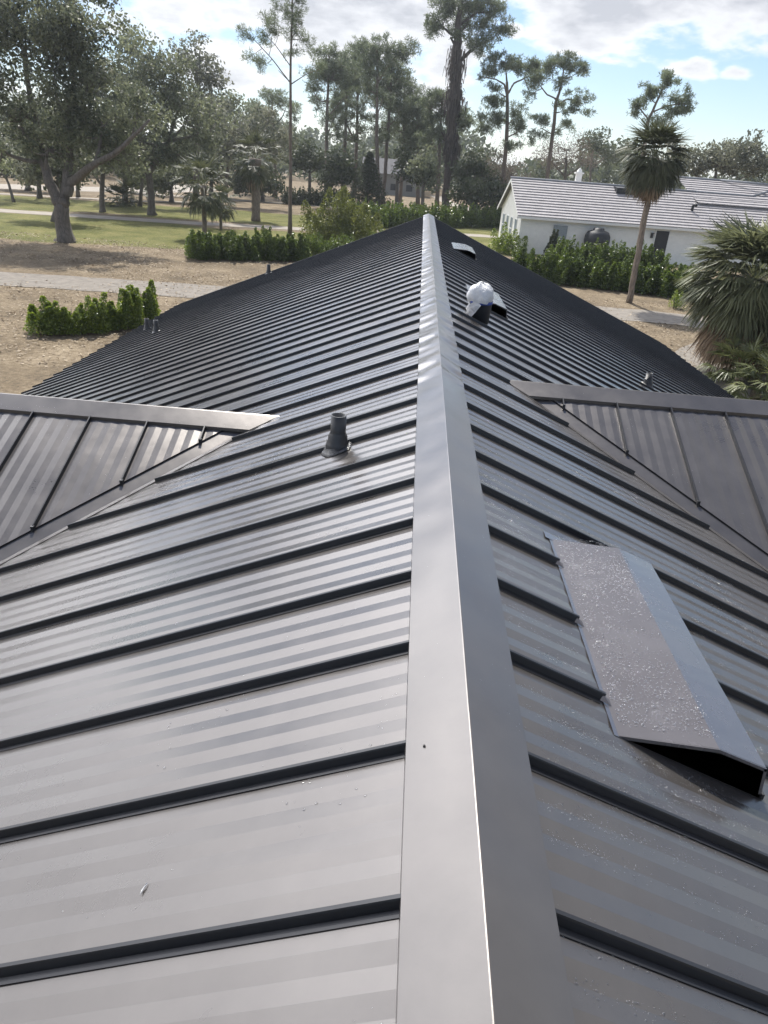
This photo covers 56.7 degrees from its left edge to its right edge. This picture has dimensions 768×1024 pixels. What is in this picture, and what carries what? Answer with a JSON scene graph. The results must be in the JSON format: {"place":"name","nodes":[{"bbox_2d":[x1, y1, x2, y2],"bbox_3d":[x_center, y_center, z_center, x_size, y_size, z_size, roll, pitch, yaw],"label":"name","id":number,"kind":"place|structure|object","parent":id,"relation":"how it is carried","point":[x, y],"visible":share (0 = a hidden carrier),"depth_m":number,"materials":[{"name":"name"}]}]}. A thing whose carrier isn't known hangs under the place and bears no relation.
{"place":"outdoors","nodes":[
{"label":"outdoors","id":0,"kind":"place"},
{"bbox_2d":[0,193,189,202],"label":"path","id":1,"kind":"structure","parent":0,"point":[80,197],"depth_m":88.26,"materials":[{"name":"grey concrete"}]},
{"bbox_2d":[0,184,215,192],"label":"road","id":2,"kind":"structure","parent":0,"point":[88,189],"depth_m":104.19,"materials":[{"name":"grey asphalt"}]},
{"bbox_2d":[0,209,496,237],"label":"path","id":3,"kind":"structure","parent":0,"point":[152,220],"depth_m":69.32,"materials":[{"name":"grey concrete"}]},
{"bbox_2d":[134,192,468,209],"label":"path","id":4,"kind":"structure","parent":0,"point":[440,199],"depth_m":106.57,"materials":[{"name":"grey concrete"}]},
{"bbox_2d":[0,272,706,327],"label":"driveway","id":5,"kind":"structure","parent":0,"point":[59,281],"depth_m":37.44,"materials":[{"name":"grey concrete"}]},
{"bbox_2d":[0,213,767,1023],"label":"house","id":6,"kind":"structure","parent":0,"point":[406,849],"depth_m":2.32,"materials":[{"name":"grey metal"}]},
{"bbox_2d":[2,329,766,1023],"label":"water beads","id":7,"kind":"object","parent":6,"relation":"on","point":[610,665],"visible":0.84,"depth_m":2.40,"materials":[{"name":"white"}]},
{"bbox_2d":[466,281,493,323],"bbox_3d":[0.990,-2.167,7.433,0.288,0.466,0.284,5,26,1],"label":"roof vent","id":8,"kind":"object","parent":6,"relation":"on","point":[480,296],"visible":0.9,"depth_m":7.33,"materials":[{"name":"white plastic"}]},
{"bbox_2d":[0,170,767,399],"bbox_3d":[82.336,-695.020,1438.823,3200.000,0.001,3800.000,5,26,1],"label":"ground","id":9,"kind":"structure","parent":0,"point":[16,377],"depth_m":46.16,"materials":[{"name":"beige soil"}]},
{"bbox_2d":[0,124,20,201],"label":"live oak","id":10,"kind":"object","parent":9,"relation":"on","point":[7,181],"visible":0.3,"depth_m":75.34,"materials":[{"name":"green plant"}]},
{"bbox_2d":[7,143,54,190],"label":"oak tree","id":11,"kind":"object","parent":9,"relation":"on","point":[27,188],"visible":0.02,"depth_m":92.97,"materials":[{"name":"green plant"}]},
{"bbox_2d":[0,93,75,198],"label":"live oak","id":12,"kind":"object","parent":9,"relation":"on","point":[39,194],"visible":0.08,"depth_m":80.16,"materials":[{"name":"green plant"}]},
{"bbox_2d":[23,295,64,335],"bbox_3d":[-12.673,-7.395,26.717,1.781,1.485,1.438,-19,34,-38],"label":"shrub","id":13,"kind":"object","parent":9,"relation":"on","point":[44,319],"visible":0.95,"depth_m":26.36,"materials":[{"name":"green plant"}]},
{"bbox_2d":[6,137,109,221],"bbox_3d":[-28.017,-28.853,61.391,8.410,7.594,6.268,5,26,1],"label":"live oak","id":14,"kind":"object","parent":9,"relation":"on","point":[29,176],"visible":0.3,"depth_m":60.39,"materials":[{"name":"green plant"}]},
{"bbox_2d":[56,302,87,334],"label":"shrub","id":15,"kind":"object","parent":9,"relation":"on","point":[74,321],"visible":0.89,"depth_m":26.71,"materials":[{"name":"green plant"}]},
{"bbox_2d":[46,101,102,196],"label":"live oak","id":16,"kind":"object","parent":9,"relation":"on","point":[77,193],"depth_m":89.24,"materials":[{"name":"green plant"}]},
{"bbox_2d":[0,0,174,242],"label":"live oak","id":17,"kind":"object","parent":9,"relation":"on","point":[53,33],"visible":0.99,"depth_m":46.34,"materials":[{"name":"green plant"}]},
{"bbox_2d":[81,291,111,333],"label":"shrub","id":18,"kind":"object","parent":9,"relation":"on","point":[97,318],"visible":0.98,"depth_m":27.15,"materials":[{"name":"green plant"}]},
{"bbox_2d":[78,57,146,211],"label":"live oak","id":19,"kind":"object","parent":9,"relation":"on","point":[101,182],"visible":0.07,"depth_m":70.72,"materials":[{"name":"green plant"}]},
{"bbox_2d":[95,183,137,207],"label":"palmetto","id":20,"kind":"object","parent":9,"relation":"on","point":[118,189],"visible":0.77,"depth_m":80.67,"materials":[{"name":"green plant"}]},
{"bbox_2d":[106,300,129,330],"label":"shrub","id":21,"kind":"object","parent":9,"relation":"on","point":[118,319],"visible":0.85,"depth_m":27.85,"materials":[{"name":"green plant"}]},
{"bbox_2d":[99,27,152,203],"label":"oak tree","id":22,"kind":"object","parent":9,"relation":"on","point":[119,47],"visible":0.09,"depth_m":78.94,"materials":[{"name":"green plant"}]},
{"bbox_2d":[111,177,147,204],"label":"palmetto","id":23,"kind":"object","parent":9,"relation":"on","point":[130,184],"visible":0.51,"depth_m":84.98,"materials":[{"name":"green plant"}]},
{"bbox_2d":[116,285,145,328],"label":"shrub","id":24,"kind":"object","parent":9,"relation":"on","point":[130,304],"visible":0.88,"depth_m":28.15,"materials":[{"name":"green plant"}]},
{"bbox_2d":[111,128,172,205],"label":"live oak","id":25,"kind":"object","parent":9,"relation":"on","point":[140,202],"visible":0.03,"depth_m":82.67,"materials":[{"name":"plant"}]},
{"bbox_2d":[129,279,161,320],"bbox_3d":[-9.683,-8.591,29.263,1.440,1.792,1.446,22,31,31],"label":"shrub","id":26,"kind":"object","parent":9,"relation":"on","point":[150,304],"visible":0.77,"depth_m":29.06,"materials":[{"name":"green plant"}]},
{"bbox_2d":[118,164,181,193],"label":"oak tree","id":27,"kind":"object","parent":9,"relation":"on","point":[139,183],"visible":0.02,"depth_m":103.35,"materials":[{"name":"green plant"}]},
{"bbox_2d":[97,17,242,215],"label":"live oak","id":28,"kind":"object","parent":9,"relation":"on","point":[172,92],"visible":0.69,"depth_m":69.58,"materials":[{"name":"green plant"}]},
{"bbox_2d":[135,162,204,201],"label":"oak tree","id":29,"kind":"object","parent":9,"relation":"on","point":[162,184],"visible":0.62,"depth_m":91.41,"materials":[{"name":"green plant"}]},
{"bbox_2d":[162,28,233,201],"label":"live oak","id":30,"kind":"object","parent":9,"relation":"on","point":[209,78],"visible":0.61,"depth_m":84.41,"materials":[{"name":"green plant"}]},
{"bbox_2d":[170,151,235,234],"bbox_3d":[-14.642,-25.465,57.388,5.333,6.629,5.275,5,26,1],"label":"palm","id":31,"kind":"object","parent":9,"relation":"on","point":[204,200],"visible":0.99,"depth_m":56.87,"materials":[{"name":"green plant"}]},
{"bbox_2d":[185,88,252,196],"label":"oak tree","id":32,"kind":"object","parent":9,"relation":"on","point":[234,101],"visible":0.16,"depth_m":104.45,"materials":[{"name":"green plant"}]},
{"bbox_2d":[191,156,246,197],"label":"oak tree","id":33,"kind":"object","parent":9,"relation":"on","point":[233,170],"visible":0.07,"depth_m":107.70,"materials":[{"name":"green plant"}]},
{"bbox_2d":[207,183,238,228],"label":"palm","id":34,"kind":"object","parent":9,"relation":"on","point":[224,190],"visible":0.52,"depth_m":65.25,"materials":[{"name":"green plant"}]},
{"bbox_2d":[184,225,311,261],"bbox_3d":[-9.189,-18.488,48.759,9.050,2.377,3.352,-6,28,-21],"label":"hedge","id":35,"kind":"object","parent":9,"relation":"on","point":[232,245],"visible":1,"depth_m":48.17,"materials":[{"name":"green plant"}]},
{"bbox_2d":[199,99,297,200],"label":"live oak","id":36,"kind":"object","parent":9,"relation":"on","point":[253,123],"visible":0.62,"depth_m":92.41,"materials":[{"name":"green plant"}]},
{"bbox_2d":[212,163,288,201],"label":"oak tree","id":37,"kind":"object","parent":9,"relation":"on","point":[269,188],"visible":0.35,"depth_m":105.75,"materials":[{"name":"green plant"}]},
{"bbox_2d":[227,124,283,220],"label":"palm","id":38,"kind":"object","parent":9,"relation":"on","point":[254,174],"visible":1,"depth_m":73.95,"materials":[{"name":"green plant"}]},
{"bbox_2d":[230,98,305,164],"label":"oak tree","id":39,"kind":"object","parent":9,"relation":"on","point":[244,117],"visible":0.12,"depth_m":120.34,"materials":[{"name":"green plant"}]},
{"bbox_2d":[235,85,307,196],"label":"slash pine","id":40,"kind":"object","parent":9,"relation":"on","point":[271,97],"visible":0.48,"depth_m":113.90,"materials":[{"name":"green plant"}]},
{"bbox_2d":[235,0,327,235],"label":"slash pine","id":41,"kind":"object","parent":9,"relation":"on","point":[292,14],"visible":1,"depth_m":56.99,"materials":[{"name":"green plant"}]},
{"bbox_2d":[281,136,324,190],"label":"oak tree","id":42,"kind":"object","parent":9,"relation":"on","point":[303,158],"visible":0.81,"depth_m":108.98,"materials":[{"name":"green plant"}]},
{"bbox_2d":[280,186,353,206],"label":"hedge","id":43,"kind":"object","parent":9,"relation":"on","point":[316,196],"visible":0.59,"depth_m":106.47,"materials":[{"name":"green plant"}]},
{"bbox_2d":[297,39,360,203],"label":"slash pine","id":44,"kind":"object","parent":9,"relation":"on","point":[337,70],"visible":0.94,"depth_m":101.92,"materials":[{"name":"green plant"}]},
{"bbox_2d":[312,146,363,202],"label":"oak tree","id":45,"kind":"object","parent":9,"relation":"on","point":[340,169],"visible":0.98,"depth_m":97.27,"materials":[{"name":"green plant"}]},
{"bbox_2d":[298,185,384,244],"bbox_3d":[-3.336,-24.230,58.489,7.522,4.902,7.303,5,26,1],"label":"bush","id":46,"kind":"object","parent":9,"relation":"on","point":[345,220],"visible":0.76,"depth_m":57.52,"materials":[{"name":"green plant"}]},
{"bbox_2d":[306,228,382,255],"bbox_3d":[-2.849,-19.439,51.569,5.997,2.478,2.754,-6,28,-19],"label":"hedge","id":47,"kind":"object","parent":9,"relation":"on","point":[322,246],"visible":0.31,"depth_m":50.98,"materials":[{"name":"green plant"}]},
{"bbox_2d":[319,56,372,185],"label":"slash pine","id":48,"kind":"object","parent":9,"relation":"on","point":[356,83],"visible":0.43,"depth_m":108.32,"materials":[{"name":"green plant"}]},
{"bbox_2d":[330,40,382,202],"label":"slash pine","id":49,"kind":"object","parent":9,"relation":"on","point":[356,98],"visible":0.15,"depth_m":113.70,"materials":[{"name":"green plant"}]},
{"bbox_2d":[345,151,391,206],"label":"conifer","id":50,"kind":"object","parent":9,"relation":"on","point":[369,171],"visible":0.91,"depth_m":101.19,"materials":[{"name":"green plant"}]},
{"bbox_2d":[0,231,746,378],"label":"fallen leaves","id":51,"kind":"object","parent":9,"relation":"on","point":[77,304],"visible":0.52,"depth_m":39.52,"materials":[{"name":"brown plant"}]},
{"bbox_2d":[0,91,767,195],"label":"woodland","id":52,"kind":"object","parent":9,"relation":"on","point":[599,173],"visible":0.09,"depth_m":186.10,"materials":[{"name":"green plant"}]},
{"bbox_2d":[350,31,422,209],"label":"slash pine","id":53,"kind":"object","parent":9,"relation":"on","point":[375,53],"visible":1,"depth_m":100.03,"materials":[{"name":"green plant"}]},
{"bbox_2d":[367,54,413,205],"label":"slash pine","id":54,"kind":"object","parent":9,"relation":"on","point":[392,86],"visible":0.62,"depth_m":107.36,"materials":[{"name":"green plant"}]},
{"bbox_2d":[378,70,429,203],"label":"slash pine","id":55,"kind":"object","parent":9,"relation":"on","point":[412,90],"visible":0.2,"depth_m":113.53,"materials":[{"name":"green plant"}]},
{"bbox_2d":[391,143,429,205],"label":"oak tree","id":56,"kind":"object","parent":9,"relation":"on","point":[401,162],"visible":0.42,"depth_m":98.37,"materials":[{"name":"green plant"}]},
{"bbox_2d":[394,87,437,206],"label":"slash pine","id":57,"kind":"object","parent":9,"relation":"on","point":[411,129],"visible":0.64,"depth_m":108.48,"materials":[{"name":"green plant"}]},
{"bbox_2d":[399,144,442,204],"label":"oak tree","id":58,"kind":"object","parent":9,"relation":"on","point":[424,169],"visible":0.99,"depth_m":93.12,"materials":[{"name":"green plant"}]},
{"bbox_2d":[349,196,501,227],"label":"hedge","id":59,"kind":"object","parent":9,"relation":"on","point":[400,214],"visible":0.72,"depth_m":85.43,"materials":[{"name":"green plant"}]},
{"bbox_2d":[411,86,470,210],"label":"slash pine","id":60,"kind":"object","parent":9,"relation":"on","point":[434,98],"visible":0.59,"depth_m":102.88,"materials":[{"name":"green plant"}]},
{"bbox_2d":[459,149,482,202],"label":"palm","id":61,"kind":"object","parent":9,"relation":"on","point":[472,153],"visible":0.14,"depth_m":135.06,"materials":[{"name":"green plant"}]},
{"bbox_2d":[423,0,519,207],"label":"slash pine","id":62,"kind":"object","parent":9,"relation":"on","point":[453,102],"visible":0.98,"depth_m":96.03,"materials":[{"name":"green plant"}]},
{"bbox_2d":[444,175,507,211],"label":"oak tree","id":63,"kind":"object","parent":9,"relation":"on","point":[483,197],"visible":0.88,"depth_m":94.03,"materials":[{"name":"green plant"}]},
{"bbox_2d":[447,148,505,212],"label":"oak tree","id":64,"kind":"object","parent":9,"relation":"on","point":[467,169],"visible":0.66,"depth_m":99.94,"materials":[{"name":"green plant"}]},
{"bbox_2d":[488,221,527,254],"bbox_3d":[11.175,-24.678,64.083,3.072,2.764,3.232,-17,33,-37],"label":"bush","id":65,"kind":"object","parent":9,"relation":"on","point":[508,245],"visible":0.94,"depth_m":63.73,"materials":[{"name":"green plant"}]},
{"bbox_2d":[473,46,543,191],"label":"slash pine","id":66,"kind":"object","parent":9,"relation":"on","point":[499,118],"visible":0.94,"depth_m":96.30,"materials":[{"name":"green plant"}]},
{"bbox_2d":[481,137,536,186],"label":"tree","id":67,"kind":"object","parent":9,"relation":"on","point":[509,169],"visible":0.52,"depth_m":101.63,"materials":[{"name":"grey plant"}]},
{"bbox_2d":[543,229,559,254],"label":"bush","id":68,"kind":"object","parent":9,"relation":"on","point":[553,240],"visible":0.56,"depth_m":63.14,"materials":[{"name":"green plant"}]},
{"bbox_2d":[521,49,597,178],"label":"slash pine","id":69,"kind":"object","parent":9,"relation":"on","point":[566,64],"visible":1,"depth_m":92.35,"materials":[{"name":"green plant"}]},
{"bbox_2d":[531,131,604,179],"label":"bare tree","id":70,"kind":"object","parent":9,"relation":"on","point":[566,160],"visible":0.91,"depth_m":105.88,"materials":[{"name":"grey plant"}]},
{"bbox_2d":[584,228,609,251],"bbox_3d":[19.221,-24.299,64.510,2.300,2.700,2.277,5,26,1],"label":"covered grill","id":71,"kind":"object","parent":9,"relation":"on","point":[594,234],"visible":0.56,"depth_m":63.51,"materials":[{"name":"grey fabric"}]},
{"bbox_2d":[576,126,631,181],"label":"oak tree","id":72,"kind":"object","parent":9,"relation":"on","point":[597,145],"visible":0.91,"depth_m":131.29,"materials":[{"name":"green plant"}]},
{"bbox_2d":[511,243,698,297],"bbox_3d":[15.036,-16.395,48.059,13.396,2.591,3.276,12,27,14],"label":"hedge","id":73,"kind":"object","parent":9,"relation":"on","point":[555,267],"visible":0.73,"depth_m":47.59,"materials":[{"name":"green plant"}]},
{"bbox_2d":[550,234,676,273],"bbox_3d":[17.956,-20.471,56.589,10.416,2.767,3.088,0,26,-9],"label":"hedge","id":74,"kind":"object","parent":9,"relation":"on","point":[607,253],"visible":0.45,"depth_m":56.02,"materials":[{"name":"green plant"}]},
{"bbox_2d":[497,168,767,267],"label":"neighbour house","id":75,"kind":"structure","parent":9,"relation":"on","point":[536,211],"depth_m":65.87,"materials":[{"name":"white paint"}]},
{"bbox_2d":[501,213,505,234],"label":"window","id":76,"kind":"structure","parent":75,"relation":"in","point":[504,214],"depth_m":73.57,"materials":[{"name":"grey glass"}]},
{"bbox_2d":[505,215,508,234],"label":"window","id":77,"kind":"structure","parent":75,"relation":"in","point":[507,220],"depth_m":71.14,"materials":[{"name":"grey glass"}]},
{"bbox_2d":[508,216,512,234],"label":"window","id":78,"kind":"structure","parent":75,"relation":"in","point":[511,221],"depth_m":68.97,"materials":[{"name":"white glass"}]},
{"bbox_2d":[513,218,517,241],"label":"window","id":79,"kind":"structure","parent":75,"relation":"in","point":[515,224],"depth_m":66.63,"materials":[{"name":"glass"}]},
{"bbox_2d":[653,229,670,256],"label":"door","id":80,"kind":"structure","parent":75,"relation":"in","point":[661,237],"depth_m":65.06,"materials":[{"name":"grey glass"}]},
{"bbox_2d":[613,116,697,302],"bbox_3d":[15.070,-17.264,41.309,4.332,10.212,4.418,-19,35,-39],"label":"sabal palm","id":81,"kind":"object","parent":9,"relation":"on","point":[653,178],"visible":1,"depth_m":39.69,"materials":[{"name":"green plant"}]},
{"bbox_2d":[626,68,697,168],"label":"slash pine","id":82,"kind":"object","parent":9,"relation":"on","point":[653,91],"visible":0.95,"depth_m":81.75,"materials":[{"name":"green plant"}]},
{"bbox_2d":[668,290,686,308],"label":"bush","id":83,"kind":"object","parent":9,"relation":"on","point":[676,299],"visible":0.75,"depth_m":42.54,"materials":[{"name":"green plant"}]},
{"bbox_2d":[661,129,767,181],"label":"oak tree","id":84,"kind":"object","parent":9,"relation":"on","point":[728,159],"visible":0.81,"depth_m":95.50,"materials":[{"name":"green plant"}]},
{"bbox_2d":[674,210,767,378],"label":"cabbage palm","id":85,"kind":"object","parent":9,"relation":"on","point":[731,302],"visible":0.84,"depth_m":26.40,"materials":[{"name":"green plant"}]},
{"bbox_2d":[695,328,767,400],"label":"palmetto","id":86,"kind":"object","parent":9,"relation":"on","point":[752,349],"visible":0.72,"depth_m":25.76,"materials":[{"name":"green plant"}]},
{"bbox_2d":[716,332,767,391],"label":"palmetto","id":87,"kind":"object","parent":9,"relation":"on","point":[760,372],"visible":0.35,"depth_m":27.07,"materials":[{"name":"green plant"}]},
{"bbox_2d":[723,345,767,400],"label":"palmetto","id":88,"kind":"object","parent":9,"relation":"on","point":[753,372],"visible":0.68,"depth_m":24.19,"materials":[{"name":"green plant"}]},
{"bbox_2d":[0,0,767,178],"label":"sky","id":89,"kind":"structure","parent":0,"point":[718,46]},
{"bbox_2d":[361,157,421,196],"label":"house","id":90,"kind":"structure","parent":0,"point":[409,190],"depth_m":159.31,"materials":[{"name":"grey"}]},
{"bbox_2d":[380,183,412,191],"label":"window","id":91,"kind":"structure","parent":90,"relation":"in","point":[408,187],"depth_m":159.30,"materials":[{"name":"grey glass"}]},
{"bbox_2d":[675,342,751,399],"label":"driveway","id":92,"kind":"structure","parent":0,"point":[688,356],"depth_m":29.92,"materials":[{"name":"grey concrete"}]}
]}

